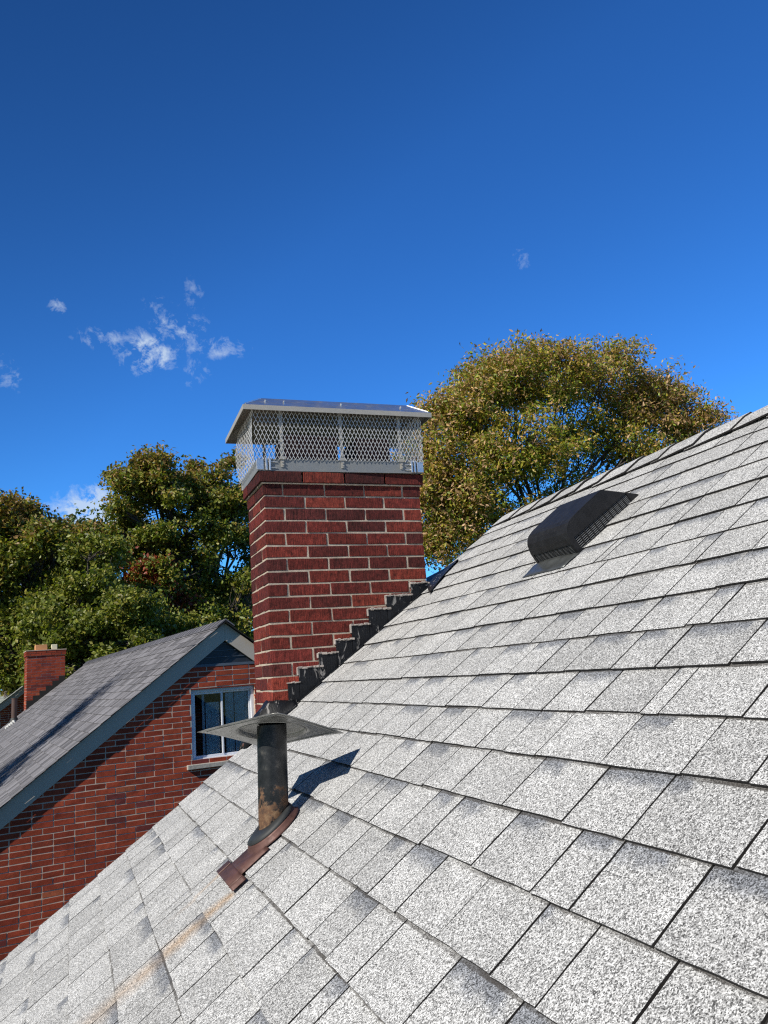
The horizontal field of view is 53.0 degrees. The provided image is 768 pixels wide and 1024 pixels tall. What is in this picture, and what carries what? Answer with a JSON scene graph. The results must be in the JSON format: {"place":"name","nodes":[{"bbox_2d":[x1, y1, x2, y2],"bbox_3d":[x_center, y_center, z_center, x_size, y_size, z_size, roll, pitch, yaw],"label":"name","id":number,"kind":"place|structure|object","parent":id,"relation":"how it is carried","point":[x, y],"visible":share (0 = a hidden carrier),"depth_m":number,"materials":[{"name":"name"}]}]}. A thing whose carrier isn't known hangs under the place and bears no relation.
{"place":"outdoors","nodes":[
{"label":"outdoors","id":0,"kind":"place"},
{"bbox_2d":[0,619,256,961],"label":"brick house","id":1,"kind":"structure","parent":0,"point":[107,760],"depth_m":9.19,"materials":[{"name":"brick"}]},
{"bbox_2d":[5,698,17,728],"bbox_3d":[-8.627,4.683,17.930,0.240,0.684,0.340,-4,-11,0],"label":"vent pipe","id":2,"kind":"object","parent":1,"relation":"on","point":[14,719],"visible":0.88,"depth_m":17.94,"materials":[{"name":"grey metal"}]},
{"bbox_2d":[187,684,253,769],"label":"window","id":3,"kind":"structure","parent":1,"relation":"in","point":[211,707],"depth_m":9.75,"materials":[{"name":"white plastic"}]},
{"bbox_2d":[0,405,767,1023],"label":"brick house","id":4,"kind":"structure","parent":0,"point":[514,797],"depth_m":1.86,"materials":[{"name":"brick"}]},
{"bbox_2d":[197,713,342,890],"bbox_3d":[-0.364,0.848,2.354,0.321,0.467,0.408,-12,-14,32],"label":"vent pipe","id":5,"kind":"object","parent":4,"relation":"on","point":[270,736],"visible":0.99,"depth_m":2.35,"materials":[{"name":"black metal"}]},
{"bbox_2d":[225,398,431,490],"bbox_3d":[-0.323,-0.372,4.391,1.054,0.438,0.607,0,-12,-20],"label":"chimney cap","id":6,"kind":"object","parent":4,"relation":"on","point":[264,422],"visible":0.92,"depth_m":4.24,"materials":[{"name":"metal"}]},
{"bbox_2d":[522,490,637,577],"bbox_3d":[0.763,0.087,2.992,0.394,0.293,0.279,0,-12,-22],"label":"roof vent","id":7,"kind":"object","parent":4,"relation":"on","point":[562,535],"visible":1,"depth_m":2.90,"materials":[{"name":"black plastic"}]},
{"bbox_2d":[0,0,767,689],"label":"sky","id":8,"kind":"structure","parent":0,"point":[209,208],"materials":[{"name":"blue"}]},
{"label":"ground","id":9,"kind":"structure","parent":0,"visible":0},
{"bbox_2d":[0,686,23,728],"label":"brick house","id":10,"kind":"structure","parent":9,"relation":"on","point":[5,708],"depth_m":23.65,"materials":[{"name":"brick"}]},
{"bbox_2d":[0,486,113,696],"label":"oak tree","id":11,"kind":"object","parent":9,"relation":"on","point":[29,533],"visible":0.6,"depth_m":25.77,"materials":[{"name":"green plant"}]},
{"bbox_2d":[0,528,220,691],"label":"oak tree","id":12,"kind":"object","parent":9,"relation":"on","point":[105,618],"visible":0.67,"depth_m":24.17,"materials":[{"name":"green plant"}]},
{"bbox_2d":[20,502,252,627],"bbox_3d":[-13.045,6.791,35.276,17.213,13.904,6.760,0,-12,-22],"label":"oak tree","id":13,"kind":"object","parent":9,"relation":"on","point":[73,519],"visible":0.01,"depth_m":34.80,"materials":[{"name":"green plant"}]},
{"bbox_2d":[93,440,253,639],"bbox_3d":[-7.021,4.741,30.390,8.855,15.092,5.947,3,-13,-31],"label":"oak tree","id":14,"kind":"object","parent":9,"relation":"on","point":[217,503],"visible":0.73,"depth_m":29.61,"materials":[{"name":"green plant"}]},
{"bbox_2d":[390,328,740,572],"bbox_3d":[4.690,2.035,17.858,10.003,13.658,3.745,0,-12,-22],"label":"ash tree","id":15,"kind":"object","parent":9,"relation":"on","point":[460,498],"visible":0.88,"depth_m":17.80,"materials":[{"name":"green plant"}]}
]}

